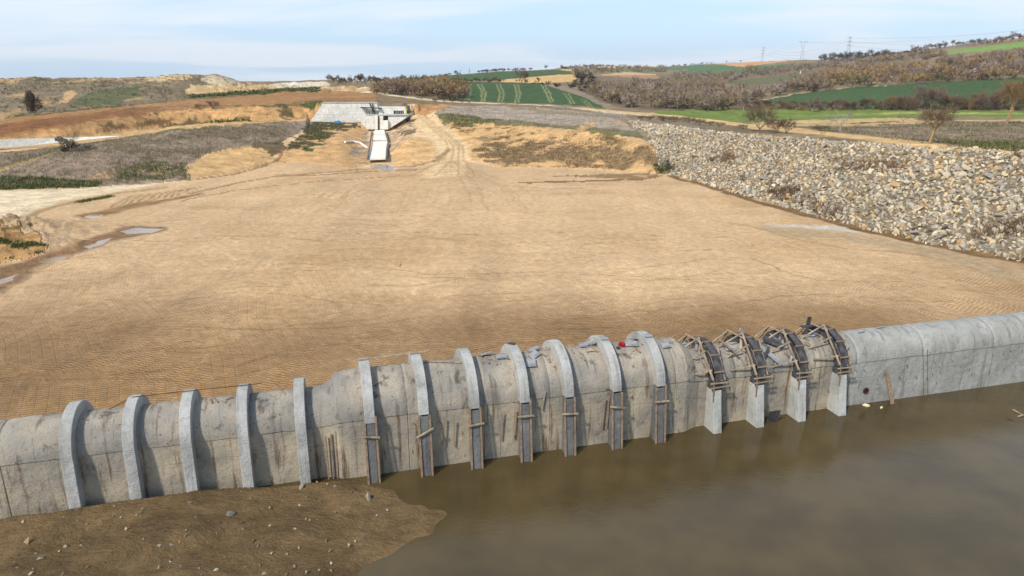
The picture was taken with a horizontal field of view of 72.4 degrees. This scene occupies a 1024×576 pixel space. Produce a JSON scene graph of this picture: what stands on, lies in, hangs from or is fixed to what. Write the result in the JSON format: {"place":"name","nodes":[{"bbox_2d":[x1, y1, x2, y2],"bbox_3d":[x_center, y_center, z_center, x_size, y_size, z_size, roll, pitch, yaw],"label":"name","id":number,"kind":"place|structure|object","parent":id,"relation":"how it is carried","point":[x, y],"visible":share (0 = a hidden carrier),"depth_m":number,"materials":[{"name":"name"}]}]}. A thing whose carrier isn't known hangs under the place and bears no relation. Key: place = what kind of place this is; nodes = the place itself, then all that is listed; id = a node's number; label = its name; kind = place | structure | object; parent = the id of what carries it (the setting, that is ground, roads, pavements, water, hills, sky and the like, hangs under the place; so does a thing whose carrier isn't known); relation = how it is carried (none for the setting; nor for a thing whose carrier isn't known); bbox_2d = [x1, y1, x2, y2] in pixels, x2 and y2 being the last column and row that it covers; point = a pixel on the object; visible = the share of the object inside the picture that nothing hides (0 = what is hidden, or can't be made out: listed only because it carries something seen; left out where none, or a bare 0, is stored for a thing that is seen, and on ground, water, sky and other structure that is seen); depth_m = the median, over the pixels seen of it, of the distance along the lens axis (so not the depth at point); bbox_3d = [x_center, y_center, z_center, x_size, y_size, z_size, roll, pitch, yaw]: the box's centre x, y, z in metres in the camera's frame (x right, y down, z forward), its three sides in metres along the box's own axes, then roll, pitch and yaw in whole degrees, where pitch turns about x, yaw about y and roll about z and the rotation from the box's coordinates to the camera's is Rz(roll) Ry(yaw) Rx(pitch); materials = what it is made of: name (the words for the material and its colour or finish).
{"place":"outdoors","nodes":[
{"label":"outdoors","id":0,"kind":"place"},
{"bbox_2d":[0,80,1023,575],"bbox_3d":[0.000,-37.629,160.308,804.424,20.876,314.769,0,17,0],"label":"ground","id":1,"kind":"structure","parent":0,"point":[270,266],"depth_m":65.67,"materials":[{"name":"soil"}]},
{"bbox_2d":[0,274,18,283],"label":"puddle","id":2,"kind":"object","parent":1,"relation":"on","point":[6,280],"visible":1,"depth_m":62.35,"materials":[{"name":"liquid"}]},
{"bbox_2d":[38,254,68,262],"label":"puddle","id":3,"kind":"object","parent":1,"relation":"on","point":[58,257],"visible":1,"depth_m":68.70,"materials":[{"name":"liquid"}]},
{"bbox_2d":[0,136,118,147],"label":"concrete canal","id":4,"kind":"structure","parent":1,"relation":"on","point":[6,143],"depth_m":151.17,"materials":[{"name":"concrete"}]},
{"bbox_2d":[54,129,78,151],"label":"dead tree","id":5,"kind":"object","parent":1,"relation":"on","point":[75,134],"visible":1,"depth_m":141.27,"materials":[{"name":"brown plant"}]},
{"bbox_2d":[54,136,80,151],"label":"bush","id":6,"kind":"object","parent":1,"relation":"on","point":[62,148],"visible":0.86,"depth_m":142.15,"materials":[{"name":"plant"}]},
{"bbox_2d":[71,144,96,150],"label":"bush","id":7,"kind":"object","parent":1,"relation":"on","point":[87,146],"visible":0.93,"depth_m":143.97,"materials":[{"name":"plant"}]},
{"bbox_2d":[85,215,102,218],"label":"puddle","id":8,"kind":"object","parent":1,"relation":"on","point":[92,217],"visible":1,"depth_m":90.80,"materials":[{"name":"liquid"}]},
{"bbox_2d":[84,238,110,248],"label":"puddle","id":9,"kind":"object","parent":1,"relation":"on","point":[100,242],"visible":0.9,"depth_m":74.98,"materials":[{"name":"liquid"}]},
{"bbox_2d":[120,228,161,233],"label":"puddle","id":10,"kind":"object","parent":1,"relation":"on","point":[138,230],"visible":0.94,"depth_m":82.16,"materials":[{"name":"liquid"}]},
{"bbox_2d":[156,86,172,101],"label":"bare tree","id":11,"kind":"object","parent":1,"relation":"on","point":[170,91],"visible":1,"depth_m":266.87,"materials":[{"name":"brown plant"}]},
{"bbox_2d":[204,100,219,108],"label":"bush","id":12,"kind":"object","parent":1,"relation":"on","point":[214,104],"visible":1,"depth_m":210.31,"materials":[{"name":"brown plant"}]},
{"bbox_2d":[12,481,418,575],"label":"bank stones","id":13,"kind":"object","parent":1,"relation":"on","point":[228,513],"visible":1,"depth_m":29.88,"materials":[{"name":"stone"}]},
{"bbox_2d":[325,437,329,478],"bbox_3d":[-9.184,8.461,34.805,0.060,2.351,0.080,0,17,0],"label":"timber post","id":14,"kind":"object","parent":1,"relation":"on","point":[327,457],"visible":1,"depth_m":34.75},
{"bbox_2d":[330,434,333,478],"bbox_3d":[-8.956,8.388,34.842,0.090,2.471,0.080,0,17,0],"label":"timber post","id":15,"kind":"object","parent":1,"relation":"in","point":[332,455],"visible":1,"depth_m":34.81,"materials":[{"name":"wood"}]},
{"bbox_2d":[335,431,338,477],"bbox_3d":[-8.729,8.314,34.880,0.120,2.592,0.080,0,17,0],"label":"timber post","id":16,"kind":"object","parent":1,"relation":"on","point":[336,455],"visible":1,"depth_m":34.89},
{"bbox_2d":[344,140,367,148],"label":"drain pipe","id":17,"kind":"object","parent":1,"relation":"on","point":[361,143],"visible":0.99,"depth_m":178.44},
{"bbox_2d":[310,102,413,129],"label":"spillway intake","id":18,"kind":"object","parent":1,"relation":"on","point":[372,115],"visible":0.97,"depth_m":212.53,"materials":[{"name":"concrete"}]},
{"bbox_2d":[367,130,388,160],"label":"chute floor","id":19,"kind":"structure","parent":1,"relation":"on","point":[379,146],"depth_m":171.62,"materials":[{"name":"concrete"}]},
{"bbox_2d":[370,164,394,170],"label":"puddle","id":20,"kind":"object","parent":1,"relation":"on","point":[384,167],"visible":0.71,"depth_m":142.62,"materials":[{"name":"liquid"}]},
{"bbox_2d":[0,312,1023,518],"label":"concrete culvert","id":21,"kind":"object","parent":1,"relation":"on","point":[383,419],"visible":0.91,"depth_m":35.90,"materials":[{"name":"concrete"}]},
{"bbox_2d":[110,383,261,408],"bbox_3d":[-15.705,5.221,33.857,6.928,0.558,0.084,-5,17,-15],"label":"steel rod","id":22,"kind":"object","parent":21,"relation":"on","point":[188,390],"visible":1,"depth_m":33.80,"materials":[{"name":"metal"}]},
{"bbox_2d":[357,350,429,360],"bbox_3d":[-6.110,3.480,36.173,3.750,0.083,0.090,-6,17,-18],"label":"timber pole","id":23,"kind":"object","parent":21,"relation":"on","point":[393,355],"visible":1,"depth_m":36.13,"materials":[{"name":"wood"}]},
{"bbox_2d":[423,360,461,362],"bbox_3d":[-3.593,3.867,36.734,2.170,0.097,0.163,1,17,5],"label":"timber stick","id":24,"kind":"object","parent":21,"relation":"on","point":[441,361],"visible":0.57,"depth_m":36.70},
{"bbox_2d":[495,354,507,358],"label":"formwork panel","id":25,"kind":"object","parent":21,"relation":"on","point":[499,356],"visible":1,"depth_m":37.27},
{"bbox_2d":[524,358,536,367],"bbox_3d":[0.964,3.972,37.057,0.600,0.061,0.500,-3,50,-9],"label":"formwork panel","id":26,"kind":"object","parent":21,"relation":"on","point":[530,362],"visible":0.91,"depth_m":37.03,"materials":[{"name":"metal"}]},
{"bbox_2d":[527,349,540,358],"bbox_3d":[1.188,3.587,37.623,0.450,0.060,0.600,30,47,30],"label":"formwork panel","id":27,"kind":"object","parent":21,"relation":"on","point":[534,353],"visible":1,"depth_m":37.59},
{"bbox_2d":[526,346,541,351],"bbox_3d":[1.210,3.338,38.328,0.800,0.060,0.400,-16,20,-37],"label":"formwork panel","id":28,"kind":"object","parent":21,"relation":"on","point":[533,348],"visible":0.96,"depth_m":38.30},
{"bbox_2d":[579,340,595,345],"bbox_3d":[4.225,3.106,39.109,0.900,0.060,0.500,-12,15,-4],"label":"formwork panel","id":29,"kind":"object","parent":21,"relation":"on","point":[588,343],"visible":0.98,"depth_m":39.13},
{"bbox_2d":[624,341,638,346],"bbox_3d":[6.664,3.116,39.147,0.750,0.060,0.500,1,32,-6],"label":"formwork panel","id":30,"kind":"object","parent":21,"relation":"on","point":[631,343],"visible":1,"depth_m":39.10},
{"bbox_2d":[660,342,669,348],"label":"formwork panel","id":31,"kind":"object","parent":21,"relation":"on","point":[665,345],"visible":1,"depth_m":39.18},
{"bbox_2d":[678,333,729,402],"bbox_3d":[10.544,4.238,40.803,2.530,3.450,4.289,-4,17,-14],"label":"rib formwork","id":32,"kind":"object","parent":21,"relation":"attached to","point":[700,342],"visible":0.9,"depth_m":39.52,"materials":[{"name":"wood"}]},
{"bbox_2d":[719,339,737,354],"bbox_3d":[12.459,3.385,40.283,0.142,0.592,1.307,-14,21,-39],"label":"timber stick","id":33,"kind":"object","parent":21,"relation":"on","point":[729,347],"visible":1,"depth_m":40.24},
{"bbox_2d":[725,345,737,350],"bbox_3d":[12.754,3.484,40.703,0.700,0.060,0.500,0,34,4],"label":"formwork panel","id":34,"kind":"object","parent":21,"relation":"on","point":[734,347],"visible":0.79,"depth_m":40.67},
{"bbox_2d":[712,329,772,397],"bbox_3d":[13.306,3.971,41.501,2.800,3.596,4.289,-4,17,-14],"label":"rib formwork","id":35,"kind":"object","parent":21,"relation":"attached to","point":[741,338],"visible":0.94,"depth_m":40.23,"materials":[{"name":"wood"}]},
{"bbox_2d":[754,325,813,389],"bbox_3d":[15.862,3.774,42.163,2.613,3.336,4.289,-4,17,-14],"label":"rib formwork","id":36,"kind":"object","parent":21,"relation":"attached to","point":[785,336],"visible":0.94,"depth_m":40.93,"materials":[{"name":"wood"}]},
{"bbox_2d":[762,345,781,364],"bbox_3d":[15.083,3.915,40.737,1.500,0.027,0.320,41,64,8],"label":"board","id":37,"kind":"object","parent":36,"relation":"on","point":[771,355],"visible":0.93,"depth_m":40.71,"materials":[{"name":"wood"}]},
{"bbox_2d":[762,335,782,348],"bbox_3d":[15.368,3.185,41.258,1.250,0.060,0.500,25,39,11],"label":"dark panel","id":38,"kind":"object","parent":36,"relation":"on","point":[771,341],"visible":0.98,"depth_m":41.23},
{"bbox_2d":[795,317,855,385],"bbox_3d":[18.600,3.573,42.874,2.682,3.498,4.289,-4,17,-14],"label":"rib formwork","id":39,"kind":"object","parent":21,"relation":"attached to","point":[826,332],"visible":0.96,"depth_m":41.68,"materials":[{"name":"wood"}]},
{"bbox_2d":[0,104,1023,185],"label":"dry grass","id":40,"kind":"structure","parent":1,"relation":"on","point":[142,137],"depth_m":152.63,"materials":[{"name":"brown plant"}]},
{"bbox_2d":[0,86,1023,259],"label":"weeds","id":41,"kind":"object","parent":1,"relation":"on","point":[43,185],"visible":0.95,"depth_m":129.27,"materials":[{"name":"green plant"}]},
{"bbox_2d":[652,160,669,172],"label":"bush","id":42,"kind":"object","parent":1,"relation":"on","point":[656,165],"visible":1,"depth_m":131.41,"materials":[{"name":"plant"}]},
{"bbox_2d":[668,116,682,121],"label":"bush","id":43,"kind":"object","parent":1,"relation":"on","point":[675,117],"visible":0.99,"depth_m":198.80,"materials":[{"name":"brown plant"}]},
{"bbox_2d":[680,116,693,122],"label":"bush","id":44,"kind":"object","parent":1,"relation":"on","point":[688,119],"visible":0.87,"depth_m":194.08,"materials":[{"name":"brown plant"}]},
{"bbox_2d":[690,118,704,123],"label":"bush","id":45,"kind":"object","parent":1,"relation":"on","point":[699,121],"visible":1,"depth_m":188.45,"materials":[{"name":"brown plant"}]},
{"bbox_2d":[744,102,778,130],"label":"bare tree","id":46,"kind":"object","parent":1,"relation":"on","point":[760,116],"visible":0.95,"depth_m":167.64,"materials":[{"name":"brown plant"}]},
{"bbox_2d":[767,117,788,132],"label":"bush","id":47,"kind":"object","parent":1,"relation":"on","point":[778,125],"visible":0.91,"depth_m":164.30,"materials":[{"name":"brown plant"}]},
{"bbox_2d":[780,118,796,132],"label":"bush","id":48,"kind":"object","parent":1,"relation":"on","point":[784,125],"visible":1,"depth_m":161.06,"materials":[{"name":"brown plant"}]},
{"bbox_2d":[809,125,830,130],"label":"bush","id":49,"kind":"object","parent":1,"relation":"on","point":[820,127],"visible":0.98,"depth_m":168.78,"materials":[{"name":"brown plant"}]},
{"bbox_2d":[628,120,1023,261],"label":"rubble stones","id":50,"kind":"object","parent":1,"relation":"on","point":[660,137],"visible":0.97,"depth_m":98.08,"materials":[{"name":"stone"}]},
{"bbox_2d":[828,110,855,130],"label":"bare tree","id":51,"kind":"object","parent":1,"relation":"on","point":[834,119],"visible":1,"depth_m":169.28,"materials":[{"name":"white plant"}]},
{"bbox_2d":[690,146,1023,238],"bbox_3d":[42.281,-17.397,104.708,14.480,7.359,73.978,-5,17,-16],"label":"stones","id":52,"kind":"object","parent":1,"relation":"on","point":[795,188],"visible":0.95,"depth_m":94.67,"materials":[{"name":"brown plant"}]},
{"bbox_2d":[890,180,898,186],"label":"rock","id":53,"kind":"object","parent":1,"relation":"on","point":[894,183],"visible":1,"depth_m":88.68,"materials":[{"name":"stone"}]},
{"bbox_2d":[910,230,920,234],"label":"rock","id":54,"kind":"object","parent":1,"relation":"on","point":[915,232],"visible":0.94,"depth_m":78.15,"materials":[{"name":"stone"}]},
{"bbox_2d":[930,145,939,151],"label":"rock","id":55,"kind":"object","parent":1,"relation":"on","point":[935,148],"visible":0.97,"depth_m":91.70,"materials":[{"name":"stone"}]},
{"bbox_2d":[941,171,950,176],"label":"rock","id":56,"kind":"object","parent":1,"relation":"on","point":[945,173],"visible":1,"depth_m":85.82,"materials":[{"name":"stone"}]},
{"bbox_2d":[958,171,967,175],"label":"rock","id":57,"kind":"object","parent":1,"relation":"on","point":[963,173],"visible":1,"depth_m":84.67,"materials":[{"name":"stone"}]},
{"bbox_2d":[959,242,967,250],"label":"rock","id":58,"kind":"object","parent":1,"relation":"on","point":[962,245],"visible":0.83,"depth_m":72.93,"materials":[{"name":"stone"}]},
{"bbox_2d":[965,188,972,193],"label":"rock","id":59,"kind":"object","parent":1,"relation":"on","point":[968,191],"visible":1,"depth_m":81.00,"materials":[{"name":"stone"}]},
{"bbox_2d":[996,75,1023,123],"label":"bare tree","id":60,"kind":"object","parent":1,"relation":"on","point":[1018,90],"visible":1,"depth_m":207.53,"materials":[{"name":"brown plant"}]},
{"bbox_2d":[1006,203,1015,211],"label":"rock","id":61,"kind":"object","parent":1,"relation":"on","point":[1011,206],"visible":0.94,"depth_m":75.11,"materials":[{"name":"stone"}]},
{"bbox_2d":[1004,90,1023,110],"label":"bare tree","id":62,"kind":"object","parent":1,"relation":"on","point":[1020,102],"visible":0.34,"depth_m":309.54,"materials":[{"name":"brown plant"}]},
{"bbox_2d":[0,39,1023,109],"bbox_3d":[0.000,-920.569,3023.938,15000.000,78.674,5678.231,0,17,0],"label":"hills","id":63,"kind":"structure","parent":0,"point":[216,82],"depth_m":415.17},
{"bbox_2d":[0,75,295,116],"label":"scrub","id":64,"kind":"object","parent":63,"relation":"on","point":[103,84],"visible":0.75,"depth_m":293.51,"materials":[{"name":"plant"}]},
{"bbox_2d":[348,73,365,83],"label":"bare tree","id":65,"kind":"object","parent":63,"relation":"on","point":[357,81],"visible":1,"depth_m":363.90,"materials":[{"name":"grey plant"}]},
{"bbox_2d":[369,74,472,99],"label":"woodland","id":66,"kind":"object","parent":63,"relation":"on","point":[454,87],"visible":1,"depth_m":299.21,"materials":[{"name":"plant"}]},
{"bbox_2d":[531,71,600,90],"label":"thicket","id":67,"kind":"object","parent":63,"relation":"on","point":[579,75],"visible":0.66,"depth_m":453.35,"materials":[{"name":"plant"}]},
{"bbox_2d":[586,77,801,110],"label":"woodland","id":68,"kind":"object","parent":63,"relation":"on","point":[708,96],"visible":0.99,"depth_m":361.52,"materials":[{"name":"plant"}]},
{"bbox_2d":[462,48,926,81],"bbox_3d":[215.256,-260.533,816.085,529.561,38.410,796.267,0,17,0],"label":"hedgerow","id":69,"kind":"object","parent":63,"relation":"on","point":[583,64],"visible":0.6,"depth_m":723.28,"materials":[{"name":"plant"}]},
{"bbox_2d":[570,60,827,85],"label":"woodland","id":70,"kind":"object","parent":63,"relation":"on","point":[580,69],"visible":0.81,"depth_m":687.52,"materials":[{"name":"plant"}]},
{"bbox_2d":[835,98,850,106],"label":"bare tree","id":71,"kind":"object","parent":63,"relation":"on","point":[843,101],"visible":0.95,"depth_m":319.40,"materials":[{"name":"brown plant"}]},
{"bbox_2d":[749,100,1021,109],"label":"undergrowth","id":72,"kind":"object","parent":63,"relation":"on","point":[838,106],"visible":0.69,"depth_m":316.42,"materials":[{"name":"plant"}]},
{"bbox_2d":[788,51,1023,91],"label":"woodland","id":73,"kind":"object","parent":63,"relation":"on","point":[938,70],"visible":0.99,"depth_m":430.46,"materials":[{"name":"plant"}]},
{"bbox_2d":[901,94,914,109],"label":"bare tree","id":74,"kind":"object","parent":63,"relation":"on","point":[908,101],"visible":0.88,"depth_m":314.49,"materials":[{"name":"brown plant"}]},
{"bbox_2d":[910,97,929,108],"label":"bare tree","id":75,"kind":"object","parent":63,"relation":"on","point":[920,104],"visible":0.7,"depth_m":315.54,"materials":[{"name":"brown plant"}]},
{"bbox_2d":[912,87,930,106],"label":"bare tree","id":76,"kind":"object","parent":63,"relation":"on","point":[915,94],"visible":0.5,"depth_m":317.55,"materials":[{"name":"brown plant"}]},
{"bbox_2d":[826,47,1023,67],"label":"woodland","id":77,"kind":"object","parent":63,"relation":"on","point":[947,56],"visible":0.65,"depth_m":639.58,"materials":[{"name":"plant"}]},
{"bbox_2d":[909,83,947,105],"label":"bare tree","id":78,"kind":"object","parent":63,"relation":"on","point":[919,95],"visible":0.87,"depth_m":315.66,"materials":[{"name":"brown plant"}]},
{"bbox_2d":[970,92,985,107],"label":"bare tree","id":79,"kind":"object","parent":63,"relation":"on","point":[975,96],"visible":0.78,"depth_m":312.98,"materials":[{"name":"brown plant"}]},
{"bbox_2d":[974,97,1002,108],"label":"bare tree","id":80,"kind":"object","parent":63,"relation":"on","point":[979,100],"visible":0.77,"depth_m":310.14,"materials":[{"name":"brown plant"}]},
{"bbox_2d":[976,92,1003,109],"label":"bare tree","id":81,"kind":"object","parent":63,"relation":"on","point":[994,101],"visible":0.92,"depth_m":309.13,"materials":[{"name":"brown plant"}]},
{"bbox_2d":[992,87,1004,107],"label":"bare tree","id":82,"kind":"object","parent":63,"relation":"on","point":[998,94],"visible":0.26,"depth_m":315.13,"materials":[{"name":"brown plant"}]},
{"bbox_2d":[978,85,1022,109],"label":"bare tree","id":83,"kind":"object","parent":63,"relation":"on","point":[1001,106],"visible":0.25,"depth_m":311.87,"materials":[{"name":"brown plant"}]},
{"bbox_2d":[0,37,1023,134],"bbox_3d":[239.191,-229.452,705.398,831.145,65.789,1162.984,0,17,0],"label":"ploughed field","id":84,"kind":"structure","parent":0,"point":[50,119],"depth_m":243.27,"materials":[{"name":"soil"}]},
{"bbox_2d":[20,90,46,114],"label":"ivy tree","id":85,"kind":"object","parent":84,"relation":"on","point":[30,101],"visible":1,"depth_m":216.33,"materials":[{"name":"green plant"}]},
{"bbox_2d":[0,0,1023,80],"label":"sky","id":86,"kind":"structure","parent":0,"point":[239,40],"materials":[{"name":"blue"}]},
{"bbox_2d":[260,381,1023,575],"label":"water","id":87,"kind":"structure","parent":0,"point":[928,485],"depth_m":33.26,"materials":[{"name":"liquid"}]},
{"bbox_2d":[766,410,780,422],"bbox_3d":[15.240,7.533,40.825,0.750,0.894,0.210,-4,17,-14],"label":"dark panel","id":88,"kind":"object","parent":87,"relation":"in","point":[773,416],"visible":1,"depth_m":40.77,"materials":[{"name":"metal"}]},
{"bbox_2d":[885,372,893,403],"bbox_3d":[23.324,6.332,43.166,0.826,2.326,0.189,12,20,34],"label":"plank","id":89,"kind":"object","parent":87,"relation":"in","point":[890,391],"visible":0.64,"depth_m":43.12,"materials":[{"name":"wood"}]},
{"bbox_2d":[321,86,1013,177],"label":"dirt road","id":90,"kind":"structure","parent":0,"point":[451,155],"depth_m":168.91,"materials":[{"name":"soil"}]},
{"bbox_2d":[915,103,959,143],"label":"bare tree","id":91,"kind":"object","parent":90,"relation":"on","point":[942,118],"visible":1,"depth_m":132.06,"materials":[{"name":"brown plant"}]},
{"bbox_2d":[428,41,1023,121],"bbox_3d":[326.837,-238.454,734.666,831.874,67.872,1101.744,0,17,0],"label":"green field","id":92,"kind":"structure","parent":0,"point":[514,92],"depth_m":363.08,"materials":[{"name":"plant"}]},
{"bbox_2d":[514,67,528,83],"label":"bare tree","id":93,"kind":"object","parent":92,"relation":"on","point":[524,73],"visible":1,"depth_m":428.47,"materials":[{"name":"brown plant"}]},
{"bbox_2d":[740,96,748,110],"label":"bare tree","id":94,"kind":"object","parent":92,"relation":"on","point":[745,101],"visible":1,"depth_m":308.48,"materials":[{"name":"brown plant"}]},
{"bbox_2d":[806,95,821,110],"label":"bare tree","id":95,"kind":"object","parent":92,"relation":"on","point":[815,102],"visible":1,"depth_m":305.34,"materials":[{"name":"brown plant"}]},
{"bbox_2d":[845,102,856,109],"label":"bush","id":96,"kind":"object","parent":92,"relation":"on","point":[852,104],"visible":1,"depth_m":315.71,"materials":[{"name":"brown plant"}]},
{"bbox_2d":[877,100,892,108],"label":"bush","id":97,"kind":"object","parent":92,"relation":"on","point":[880,103],"visible":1,"depth_m":316.02,"materials":[{"name":"brown plant"}]},
{"bbox_2d":[884,97,898,109],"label":"bare tree","id":98,"kind":"object","parent":92,"relation":"on","point":[895,102],"visible":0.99,"depth_m":314.98,"materials":[{"name":"brown plant"}]},
{"bbox_2d":[893,96,919,110],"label":"bare tree","id":99,"kind":"object","parent":92,"relation":"on","point":[902,101],"visible":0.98,"depth_m":313.88,"materials":[{"name":"brown plant"}]},
{"bbox_2d":[922,87,943,107],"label":"bare tree","id":100,"kind":"object","parent":92,"relation":"on","point":[932,91],"visible":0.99,"depth_m":311.85,"materials":[{"name":"brown plant"}]},
{"bbox_2d":[936,87,950,109],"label":"bare tree","id":101,"kind":"object","parent":92,"relation":"on","point":[945,91],"visible":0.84,"depth_m":311.90,"materials":[{"name":"brown plant"}]},
{"bbox_2d":[939,93,963,109],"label":"bare tree","id":102,"kind":"object","parent":92,"relation":"on","point":[957,100],"visible":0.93,"depth_m":310.46,"materials":[{"name":"brown plant"}]},
{"bbox_2d":[951,96,969,108],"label":"bare tree","id":103,"kind":"object","parent":92,"relation":"on","point":[959,104],"visible":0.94,"depth_m":310.35,"materials":[{"name":"brown plant"}]},
{"bbox_2d":[963,95,978,109],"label":"bare tree","id":104,"kind":"object","parent":92,"relation":"on","point":[973,102],"visible":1,"depth_m":307.96,"materials":[{"name":"brown plant"}]},
{"bbox_2d":[975,98,985,108],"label":"bare tree","id":105,"kind":"object","parent":92,"relation":"on","point":[980,102],"visible":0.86,"depth_m":308.53,"materials":[{"name":"brown plant"}]},
{"bbox_2d":[987,95,1001,109],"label":"bare tree","id":106,"kind":"object","parent":92,"relation":"on","point":[993,99],"visible":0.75,"depth_m":310.76,"materials":[{"name":"brown plant"}]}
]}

